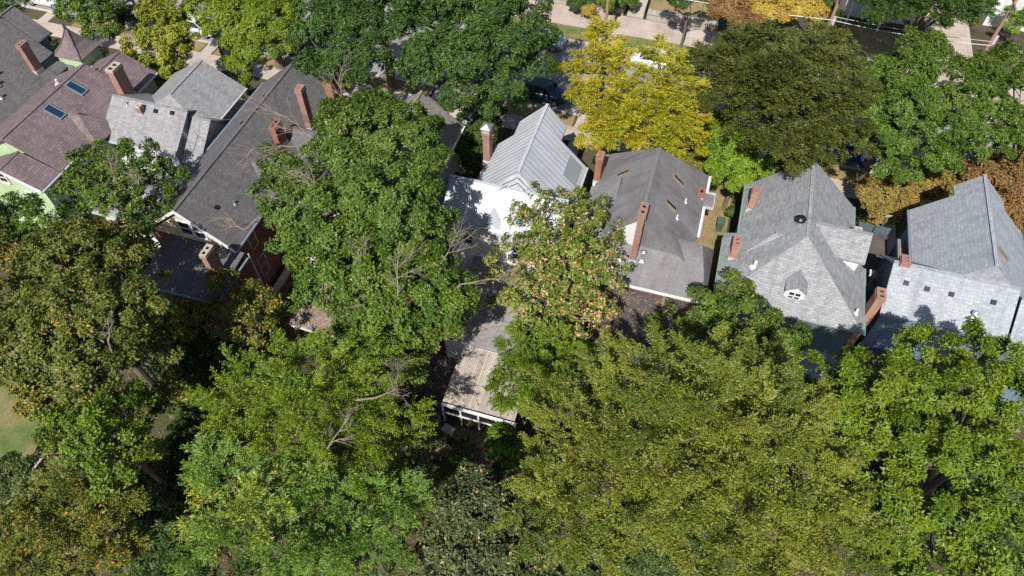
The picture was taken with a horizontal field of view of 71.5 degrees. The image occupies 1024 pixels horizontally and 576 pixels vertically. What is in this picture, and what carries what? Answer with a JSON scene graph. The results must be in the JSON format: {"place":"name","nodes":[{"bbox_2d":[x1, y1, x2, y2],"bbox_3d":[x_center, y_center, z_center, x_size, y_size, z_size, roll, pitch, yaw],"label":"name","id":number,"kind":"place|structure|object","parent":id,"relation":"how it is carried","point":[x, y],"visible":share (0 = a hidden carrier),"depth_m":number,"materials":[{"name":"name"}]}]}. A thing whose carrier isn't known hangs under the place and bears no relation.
{"place":"outdoors","nodes":[
{"label":"outdoors","id":0,"kind":"place"},
{"bbox_2d":[0,5,73,223],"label":"house","id":1,"kind":"structure","parent":0,"point":[31,66],"depth_m":53.49,"materials":[{"name":"grey brick"}]},
{"bbox_2d":[0,333,99,478],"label":"back lawn","id":2,"kind":"structure","parent":0,"point":[15,433],"depth_m":43.64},
{"bbox_2d":[0,22,158,238],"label":"house","id":3,"kind":"structure","parent":0,"point":[48,126],"depth_m":50.25,"materials":[{"name":"pink brick"}]},
{"bbox_2d":[92,60,247,246],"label":"house","id":4,"kind":"structure","parent":0,"point":[183,117],"depth_m":50.82,"materials":[{"name":"grey brick"}]},
{"bbox_2d":[404,351,457,420],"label":"side deck","id":5,"kind":"structure","parent":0,"point":[440,368],"depth_m":44.91,"materials":[{"name":"grey wood"}]},
{"bbox_2d":[38,12,895,255],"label":"front path","id":6,"kind":"structure","parent":0,"point":[209,48],"depth_m":59.08,"materials":[{"name":"concrete"}]},
{"bbox_2d":[852,154,964,225],"bbox_3d":[28.885,-6.782,52.467,9.256,4.972,5.178,-19,55,-14],"label":"crape myrtle","id":7,"kind":"object","parent":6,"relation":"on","point":[934,186],"visible":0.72,"depth_m":50.83,"materials":[{"name":"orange plant"}]},
{"bbox_2d":[433,422,515,473],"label":"patio","id":8,"kind":"structure","parent":0,"point":[446,452],"depth_m":42.81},
{"bbox_2d":[481,421,524,474],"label":"clipped shrub","id":9,"kind":"object","parent":8,"relation":"on","point":[503,443],"visible":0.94,"depth_m":40.65,"materials":[{"name":"green plant"}]},
{"bbox_2d":[0,0,1023,575],"bbox_3d":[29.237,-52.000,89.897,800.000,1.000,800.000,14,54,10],"label":"ground","id":10,"kind":"structure","parent":0,"point":[588,156],"depth_m":44.00,"materials":[{"name":"plant"}]},
{"bbox_2d":[0,450,43,499],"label":"bush","id":11,"kind":"object","parent":10,"relation":"on","point":[13,472],"visible":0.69,"depth_m":39.68,"materials":[{"name":"green plant"}]},
{"bbox_2d":[0,190,94,306],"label":"maple tree","id":12,"kind":"object","parent":10,"relation":"on","point":[20,229],"visible":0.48,"depth_m":39.72,"materials":[{"name":"green plant"}]},
{"bbox_2d":[0,438,155,575],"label":"ash tree","id":13,"kind":"object","parent":10,"relation":"on","point":[45,507],"visible":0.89,"depth_m":31.42,"materials":[{"name":"green plant"}]},
{"bbox_2d":[0,211,191,418],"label":"maple tree","id":14,"kind":"object","parent":10,"relation":"on","point":[40,343],"visible":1,"depth_m":33.79,"materials":[{"name":"green plant"}]},
{"bbox_2d":[24,375,168,501],"bbox_3d":[-18.847,8.620,36.099,6.596,12.590,5.085,29,58,20],"label":"maple tree","id":15,"kind":"object","parent":10,"relation":"on","point":[97,442],"visible":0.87,"depth_m":31.66,"materials":[{"name":"green plant"}]},
{"bbox_2d":[47,136,190,256],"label":"pear tree","id":16,"kind":"object","parent":10,"relation":"on","point":[134,178],"visible":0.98,"depth_m":43.39,"materials":[{"name":"green plant"}]},
{"bbox_2d":[113,3,145,55],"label":"street tree","id":17,"kind":"object","parent":10,"relation":"on","point":[128,16],"visible":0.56,"depth_m":62.45,"materials":[{"name":"green plant"}]},
{"bbox_2d":[106,255,153,306],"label":"bush","id":18,"kind":"object","parent":10,"relation":"on","point":[134,273],"visible":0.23,"depth_m":45.56,"materials":[{"name":"green plant"}]},
{"bbox_2d":[71,20,207,51],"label":"grass verge","id":19,"kind":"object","parent":10,"relation":"on","point":[199,46],"depth_m":68.43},
{"bbox_2d":[52,0,146,40],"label":"street tree","id":20,"kind":"object","parent":19,"relation":"on","point":[106,12],"visible":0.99,"depth_m":57.67,"materials":[{"name":"green plant"}]},
{"bbox_2d":[120,461,191,526],"bbox_3d":[-19.198,11.901,38.686,3.967,4.491,3.311,31,59,21],"label":"bush","id":21,"kind":"object","parent":10,"relation":"on","point":[156,493],"visible":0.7,"depth_m":37.54,"materials":[{"name":"green plant"}]},
{"bbox_2d":[118,0,200,78],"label":"street tree","id":22,"kind":"object","parent":10,"relation":"on","point":[169,18],"visible":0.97,"depth_m":54.96,"materials":[{"name":"yellow plant"}]},
{"bbox_2d":[131,480,208,558],"bbox_3d":[-18.408,12.714,38.526,4.414,3.768,3.824,-20,56,-15],"label":"bush","id":23,"kind":"object","parent":10,"relation":"on","point":[144,521],"visible":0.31,"depth_m":37.70,"materials":[{"name":"green plant"}]},
{"bbox_2d":[134,355,211,408],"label":"bush","id":24,"kind":"object","parent":10,"relation":"on","point":[190,376],"visible":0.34,"depth_m":41.90,"materials":[{"name":"green plant"}]},
{"bbox_2d":[135,306,212,358],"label":"bush","id":25,"kind":"object","parent":10,"relation":"on","point":[205,335],"visible":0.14,"depth_m":44.09,"materials":[{"name":"green plant"}]},
{"bbox_2d":[145,329,205,370],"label":"bush","id":26,"kind":"object","parent":10,"relation":"on","point":[194,343],"visible":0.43,"depth_m":43.10,"materials":[{"name":"green plant"}]},
{"bbox_2d":[150,419,220,480],"bbox_3d":[-18.621,9.659,40.915,3.798,3.630,3.620,14,54,10],"label":"bush","id":27,"kind":"object","parent":10,"relation":"on","point":[175,456],"visible":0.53,"depth_m":39.89,"materials":[{"name":"green plant"}]},
{"bbox_2d":[162,373,214,417],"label":"bush","id":28,"kind":"object","parent":10,"relation":"on","point":[205,378],"visible":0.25,"depth_m":42.33,"materials":[{"name":"green plant"}]},
{"bbox_2d":[165,399,234,437],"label":"bush","id":29,"kind":"object","parent":10,"relation":"on","point":[192,418],"visible":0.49,"depth_m":41.52,"materials":[{"name":"green plant"}]},
{"bbox_2d":[106,519,303,575],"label":"young tree","id":30,"kind":"object","parent":10,"relation":"on","point":[138,561],"visible":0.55,"depth_m":32.78,"materials":[{"name":"green plant"}]},
{"bbox_2d":[179,0,232,78],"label":"street tree","id":31,"kind":"object","parent":10,"relation":"on","point":[188,7],"visible":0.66,"depth_m":55.81,"materials":[{"name":"green plant"}]},
{"bbox_2d":[169,267,282,361],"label":"young maple","id":32,"kind":"object","parent":10,"relation":"on","point":[234,310],"visible":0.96,"depth_m":41.50,"materials":[{"name":"green plant"}]},
{"bbox_2d":[195,335,257,376],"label":"bush","id":33,"kind":"object","parent":10,"relation":"on","point":[207,359],"visible":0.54,"depth_m":43.91,"materials":[{"name":"green plant"}]},
{"bbox_2d":[140,61,342,347],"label":"house","id":34,"kind":"structure","parent":10,"relation":"on","point":[193,248],"depth_m":45.64,"materials":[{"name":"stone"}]},
{"bbox_2d":[162,429,338,575],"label":"walnut tree","id":35,"kind":"object","parent":10,"relation":"on","point":[260,535],"visible":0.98,"depth_m":30.10,"materials":[{"name":"green plant"}]},
{"bbox_2d":[259,279,305,340],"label":"young maple","id":36,"kind":"object","parent":10,"relation":"on","point":[292,308],"visible":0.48,"depth_m":43.88,"materials":[{"name":"green plant"}]},
{"bbox_2d":[266,527,346,575],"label":"bush","id":37,"kind":"object","parent":10,"relation":"on","point":[295,541],"visible":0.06,"depth_m":35.44,"materials":[{"name":"green plant"}]},
{"bbox_2d":[183,315,437,514],"bbox_3d":[-9.740,7.948,36.175,12.295,13.297,9.164,-2,53,-1],"label":"ash tree","id":38,"kind":"object","parent":10,"relation":"on","point":[246,390],"visible":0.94,"depth_m":33.05,"materials":[{"name":"green plant"}]},
{"bbox_2d":[289,329,339,361],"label":"bush","id":39,"kind":"object","parent":10,"relation":"on","point":[304,334],"visible":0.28,"depth_m":44.96,"materials":[{"name":"green plant"}]},
{"bbox_2d":[212,47,433,95],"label":"grass verge","id":40,"kind":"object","parent":10,"relation":"on","point":[377,81],"depth_m":64.07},
{"bbox_2d":[199,0,306,82],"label":"street tree","id":41,"kind":"object","parent":40,"relation":"on","point":[241,37],"visible":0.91,"depth_m":52.03,"materials":[{"name":"green plant"}]},
{"bbox_2d":[286,0,397,91],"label":"maple tree","id":42,"kind":"object","parent":40,"relation":"on","point":[321,24],"visible":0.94,"depth_m":47.40,"materials":[{"name":"green plant"}]},
{"bbox_2d":[289,276,369,354],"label":"garage","id":43,"kind":"structure","parent":10,"relation":"on","point":[311,318],"depth_m":45.11,"materials":[{"name":"beige"}]},
{"bbox_2d":[205,50,462,260],"bbox_3d":[-9.380,-5.217,44.498,16.334,15.849,15.460,14,54,10],"label":"maple tree","id":44,"kind":"object","parent":10,"relation":"on","point":[356,187],"visible":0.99,"depth_m":38.61,"materials":[{"name":"green plant"}]},
{"bbox_2d":[289,462,437,575],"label":"walnut tree","id":45,"kind":"object","parent":10,"relation":"on","point":[392,499],"visible":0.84,"depth_m":31.33,"materials":[{"name":"green plant"}]},
{"bbox_2d":[327,356,406,423],"bbox_3d":[-8.522,6.188,43.580,5.060,3.550,4.488,14,54,10],"label":"bush","id":46,"kind":"object","parent":10,"relation":"on","point":[401,402],"visible":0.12,"depth_m":42.66,"materials":[{"name":"green plant"}]},
{"bbox_2d":[302,76,470,286],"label":"house","id":47,"kind":"structure","parent":10,"relation":"on","point":[451,134],"depth_m":49.82,"materials":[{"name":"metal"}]},
{"bbox_2d":[363,463,427,515],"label":"bush","id":48,"kind":"object","parent":10,"relation":"on","point":[399,481],"visible":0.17,"depth_m":39.25,"materials":[{"name":"green plant"}]},
{"bbox_2d":[282,205,530,400],"bbox_3d":[-6.040,1.965,39.500,9.685,15.188,11.931,-34,60,-23],"label":"maple tree","id":49,"kind":"object","parent":10,"relation":"on","point":[386,288],"visible":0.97,"depth_m":36.00,"materials":[{"name":"green plant"}]},
{"bbox_2d":[396,409,446,457],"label":"bush","id":50,"kind":"object","parent":10,"relation":"on","point":[417,449],"visible":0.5,"depth_m":41.03,"materials":[{"name":"green plant"}]},
{"bbox_2d":[394,455,451,496],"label":"bush","id":51,"kind":"object","parent":10,"relation":"on","point":[430,469],"visible":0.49,"depth_m":39.83,"materials":[{"name":"green plant"}]},
{"bbox_2d":[15,3,892,176],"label":"kerb","id":52,"kind":"structure","parent":10,"relation":"on","point":[434,86],"depth_m":63.48,"materials":[{"name":"concrete"}]},
{"bbox_2d":[443,431,509,502],"bbox_3d":[-1.921,10.519,40.847,3.510,2.703,5.021,-11,54,-8],"label":"broad leaf shrub","id":53,"kind":"object","parent":10,"relation":"on","point":[466,446],"visible":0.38,"depth_m":40.82,"materials":[{"name":"green plant"}]},
{"bbox_2d":[453,104,507,179],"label":"tree","id":54,"kind":"object","parent":10,"relation":"on","point":[471,136],"visible":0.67,"depth_m":51.09,"materials":[{"name":"green plant"}]},
{"bbox_2d":[441,344,528,440],"bbox_3d":[-1.411,6.315,43.336,4.600,2.899,3.970,14,54,10],"label":"patio cover","id":55,"kind":"object","parent":10,"relation":"on","point":[471,372],"visible":0.75,"depth_m":42.36,"materials":[{"name":"beige wood"}]},
{"bbox_2d":[406,458,567,575],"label":"magnolia tree","id":56,"kind":"object","parent":10,"relation":"on","point":[482,552],"visible":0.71,"depth_m":31.62,"materials":[{"name":"green plant"}]},
{"bbox_2d":[380,0,600,41],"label":"grass verge","id":57,"kind":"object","parent":10,"relation":"on","point":[573,32],"depth_m":68.88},
{"bbox_2d":[446,91,575,125],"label":"grass verge","id":58,"kind":"object","parent":10,"relation":"on","point":[527,111],"depth_m":61.56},
{"bbox_2d":[379,0,563,118],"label":"maple tree","id":59,"kind":"object","parent":58,"relation":"on","point":[487,54],"visible":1,"depth_m":45.90,"materials":[{"name":"green plant"}]},
{"bbox_2d":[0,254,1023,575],"bbox_3d":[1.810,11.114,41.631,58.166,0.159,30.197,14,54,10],"label":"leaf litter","id":60,"kind":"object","parent":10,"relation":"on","point":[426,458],"visible":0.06,"depth_m":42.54,"materials":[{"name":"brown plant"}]},
{"bbox_2d":[437,103,589,380],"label":"house","id":61,"kind":"structure","parent":10,"relation":"on","point":[534,147],"depth_m":45.56,"materials":[{"name":"grey wood"}]},
{"bbox_2d":[482,316,598,441],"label":"plum tree","id":62,"kind":"object","parent":10,"relation":"on","point":[530,353],"visible":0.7,"depth_m":36.51,"materials":[{"name":"green plant"}]},
{"bbox_2d":[482,181,633,348],"bbox_3d":[2.811,-0.110,43.318,8.516,11.584,12.562,14,54,10],"label":"buckeye tree","id":63,"kind":"object","parent":10,"relation":"on","point":[544,259],"visible":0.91,"depth_m":39.35,"materials":[{"name":"green plant"}]},
{"bbox_2d":[558,516,648,575],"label":"bush","id":64,"kind":"object","parent":10,"relation":"on","point":[627,569],"visible":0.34,"depth_m":35.77,"materials":[{"name":"green plant"}]},
{"bbox_2d":[484,325,753,575],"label":"elm tree","id":65,"kind":"object","parent":10,"relation":"on","point":[637,479],"visible":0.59,"depth_m":28.84,"materials":[{"name":"green plant"}]},
{"bbox_2d":[562,147,715,388],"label":"house","id":66,"kind":"structure","parent":10,"relation":"on","point":[660,200],"depth_m":43.34,"materials":[{"name":"grey brick"}]},
{"bbox_2d":[619,34,686,52],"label":"grass verge","id":67,"kind":"object","parent":10,"relation":"on","point":[633,41],"depth_m":67.65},
{"bbox_2d":[666,0,707,48],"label":"garden tree","id":68,"kind":"object","parent":67,"relation":"on","point":[683,4],"visible":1,"depth_m":62.42,"materials":[{"name":"green plant"}]},
{"bbox_2d":[593,121,720,147],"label":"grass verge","id":69,"kind":"object","parent":10,"relation":"on","point":[702,141],"depth_m":59.39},
{"bbox_2d":[558,15,646,154],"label":"locust tree","id":70,"kind":"object","parent":69,"relation":"on","point":[606,56],"visible":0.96,"depth_m":47.86,"materials":[{"name":"yellow plant"}]},
{"bbox_2d":[611,32,714,164],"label":"locust tree","id":71,"kind":"object","parent":69,"relation":"on","point":[666,96],"visible":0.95,"depth_m":46.65,"materials":[{"name":"yellow plant"}]},
{"bbox_2d":[621,501,714,575],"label":"bush","id":72,"kind":"object","parent":10,"relation":"on","point":[660,562],"visible":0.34,"depth_m":35.41,"materials":[{"name":"green plant"}]},
{"bbox_2d":[643,298,704,347],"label":"young maple","id":73,"kind":"object","parent":10,"relation":"on","point":[660,314],"visible":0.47,"depth_m":41.27,"materials":[{"name":"green plant"}]},
{"bbox_2d":[646,9,718,30],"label":"retaining wall","id":74,"kind":"structure","parent":10,"relation":"on","point":[679,19],"depth_m":69.02,"materials":[{"name":"concrete"}]},
{"bbox_2d":[667,137,712,172],"bbox_3d":[13.232,-8.800,53.675,3.781,5.474,3.571,14,54,10],"label":"crab apple","id":75,"kind":"object","parent":10,"relation":"on","point":[694,159],"visible":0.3,"depth_m":51.53,"materials":[{"name":"plant"}]},
{"bbox_2d":[671,267,812,389],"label":"buckeye tree","id":76,"kind":"object","parent":10,"relation":"on","point":[767,321],"visible":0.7,"depth_m":36.83,"materials":[{"name":"green plant"}]},
{"bbox_2d":[591,320,918,575],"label":"elm tree","id":77,"kind":"object","parent":10,"relation":"on","point":[760,425],"visible":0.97,"depth_m":27.05,"materials":[{"name":"green plant"}]},
{"bbox_2d":[702,159,886,390],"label":"house","id":78,"kind":"structure","parent":10,"relation":"on","point":[796,251],"depth_m":41.48,"materials":[{"name":"grey"}]},
{"bbox_2d":[771,154,879,184],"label":"grass verge","id":79,"kind":"object","parent":10,"relation":"on","point":[843,174],"depth_m":56.96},
{"bbox_2d":[675,14,884,179],"bbox_3d":[18.616,-11.501,49.491,13.571,15.464,16.024,-6,53,-5],"label":"oak tree","id":80,"kind":"object","parent":79,"relation":"on","point":[787,75],"visible":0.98,"depth_m":44.47,"materials":[{"name":"green plant"}]},
{"bbox_2d":[848,25,965,184],"bbox_3d":[25.788,-10.338,49.986,8.090,13.247,9.874,-5,53,-4],"label":"sweetgum tree","id":81,"kind":"object","parent":79,"relation":"on","point":[915,90],"visible":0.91,"depth_m":46.35,"materials":[{"name":"green plant"}]},
{"bbox_2d":[718,59,1023,110],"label":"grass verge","id":82,"kind":"object","parent":10,"relation":"on","point":[995,100],"depth_m":62.38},
{"bbox_2d":[706,0,764,39],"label":"street tree","id":83,"kind":"object","parent":82,"relation":"on","point":[726,11],"visible":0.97,"depth_m":59.65,"materials":[{"name":"brown plant"}]},
{"bbox_2d":[749,0,831,52],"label":"street tree","id":84,"kind":"object","parent":82,"relation":"on","point":[813,9],"visible":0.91,"depth_m":59.79,"materials":[{"name":"yellow plant"}]},
{"bbox_2d":[858,0,1000,92],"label":"oak tree","id":85,"kind":"object","parent":82,"relation":"on","point":[970,10],"visible":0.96,"depth_m":54.08,"materials":[{"name":"green plant"}]},
{"bbox_2d":[799,322,945,573],"bbox_3d":[15.969,8.267,34.804,6.704,15.115,13.168,14,54,10],"label":"sycamore tree","id":86,"kind":"object","parent":10,"relation":"on","point":[857,419],"visible":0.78,"depth_m":29.30,"materials":[{"name":"green plant"}]},
{"bbox_2d":[843,498,940,574],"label":"bush","id":87,"kind":"object","parent":10,"relation":"on","point":[875,507],"visible":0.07,"depth_m":35.99,"materials":[{"name":"green plant"}]},
{"bbox_2d":[889,387,973,454],"bbox_3d":[24.541,8.078,41.375,5.427,4.799,5.391,14,54,10],"label":"bush","id":88,"kind":"object","parent":10,"relation":"on","point":[894,430],"visible":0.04,"depth_m":40.18,"materials":[{"name":"green plant"}]},
{"bbox_2d":[842,315,1023,575],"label":"sycamore tree","id":89,"kind":"object","parent":10,"relation":"on","point":[993,504],"visible":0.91,"depth_m":28.05,"materials":[{"name":"green plant"}]},
{"bbox_2d":[850,174,1023,432],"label":"house","id":90,"kind":"structure","parent":10,"relation":"on","point":[945,265],"depth_m":41.36,"materials":[{"name":"grey brick"}]},
{"bbox_2d":[911,465,977,544],"bbox_3d":[21.882,11.781,38.060,4.446,5.636,4.714,-30,59,-21],"label":"bush","id":91,"kind":"object","parent":10,"relation":"on","point":[947,486],"visible":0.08,"depth_m":36.21,"materials":[{"name":"green plant"}]},
{"bbox_2d":[939,525,1023,575],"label":"bush","id":92,"kind":"object","parent":10,"relation":"on","point":[1005,539],"visible":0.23,"depth_m":35.15,"materials":[{"name":"green plant"}]},
{"bbox_2d":[953,443,1023,501],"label":"bush","id":93,"kind":"object","parent":10,"relation":"on","point":[973,477],"visible":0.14,"depth_m":37.01,"materials":[{"name":"green plant"}]},
{"bbox_2d":[999,5,1023,40],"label":"shrub","id":94,"kind":"object","parent":10,"relation":"on","point":[1019,16],"visible":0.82,"depth_m":65.66,"materials":[{"name":"green plant"}]},
{"bbox_2d":[16,0,1016,172],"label":"road","id":95,"kind":"structure","parent":0,"point":[560,79],"depth_m":64.64,"materials":[{"name":"asphalt"}]},
{"bbox_2d":[517,76,566,106],"bbox_3d":[2.572,-17.302,62.090,4.610,1.650,2.100,14,54,10],"label":"parked car","id":96,"kind":"object","parent":95,"relation":"on","point":[551,92],"visible":0.69,"depth_m":61.48,"materials":[{"name":"blue paint"}]},
{"bbox_2d":[823,137,878,166],"bbox_3d":[27.355,-11.277,57.582,4.610,1.600,2.100,14,54,10],"label":"parked car","id":97,"kind":"object","parent":95,"relation":"on","point":[857,158],"visible":0.21,"depth_m":56.94,"materials":[{"name":"blue paint"}]},
{"bbox_2d":[33,19,1022,232],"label":"pavement","id":98,"kind":"structure","parent":0,"point":[512,122],"depth_m":64.47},
{"bbox_2d":[954,146,1023,239],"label":"crape myrtle","id":99,"kind":"object","parent":98,"relation":"on","point":[1003,173],"visible":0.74,"depth_m":50.02,"materials":[{"name":"orange plant"}]},
{"bbox_2d":[625,0,719,19],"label":"raised front lawn","id":100,"kind":"structure","parent":0,"point":[661,5],"depth_m":70.18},
{"bbox_2d":[691,171,732,337],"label":"side lawn","id":101,"kind":"structure","parent":0,"point":[710,237],"depth_m":53.54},
{"bbox_2d":[700,108,786,209],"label":"clipped tree","id":102,"kind":"object","parent":101,"relation":"on","point":[735,159],"visible":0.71,"depth_m":49.16,"materials":[{"name":"green plant"}]},
{"bbox_2d":[472,0,1023,103],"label":"pavement","id":103,"kind":"structure","parent":0,"point":[629,26],"depth_m":68.94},
{"bbox_2d":[594,0,638,15],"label":"street tree","id":104,"kind":"object","parent":103,"relation":"on","point":[613,4],"visible":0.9,"depth_m":68.37,"materials":[{"name":"green plant"}]},
{"bbox_2d":[840,24,924,61],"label":"grass verge","id":105,"kind":"object","parent":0,"point":[872,42],"depth_m":67.69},
{"bbox_2d":[842,0,924,31],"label":"house","id":106,"kind":"structure","parent":0,"point":[851,8],"depth_m":69.43,"materials":[{"name":"grey"}]},
{"bbox_2d":[924,1,976,103],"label":"driveway","id":107,"kind":"structure","parent":0,"point":[959,31],"depth_m":68.17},
{"bbox_2d":[952,0,1017,106],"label":"utility pole","id":108,"kind":"object","parent":107,"relation":"on","point":[994,38],"visible":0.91,"depth_m":55.70,"materials":[{"name":"wood"}]},
{"bbox_2d":[920,46,1023,193],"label":"sweetgum tree","id":109,"kind":"object","parent":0,"point":[966,126],"visible":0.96,"depth_m":45.71,"materials":[{"name":"green plant"}]},
{"bbox_2d":[979,0,1023,30],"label":"house","id":110,"kind":"structure","parent":0,"point":[995,22],"depth_m":68.37,"materials":[{"name":"grey"}]},
{"bbox_2d":[984,38,1023,163],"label":"street tree","id":111,"kind":"object","parent":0,"point":[1014,118],"visible":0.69,"depth_m":48.79,"materials":[{"name":"green plant"}]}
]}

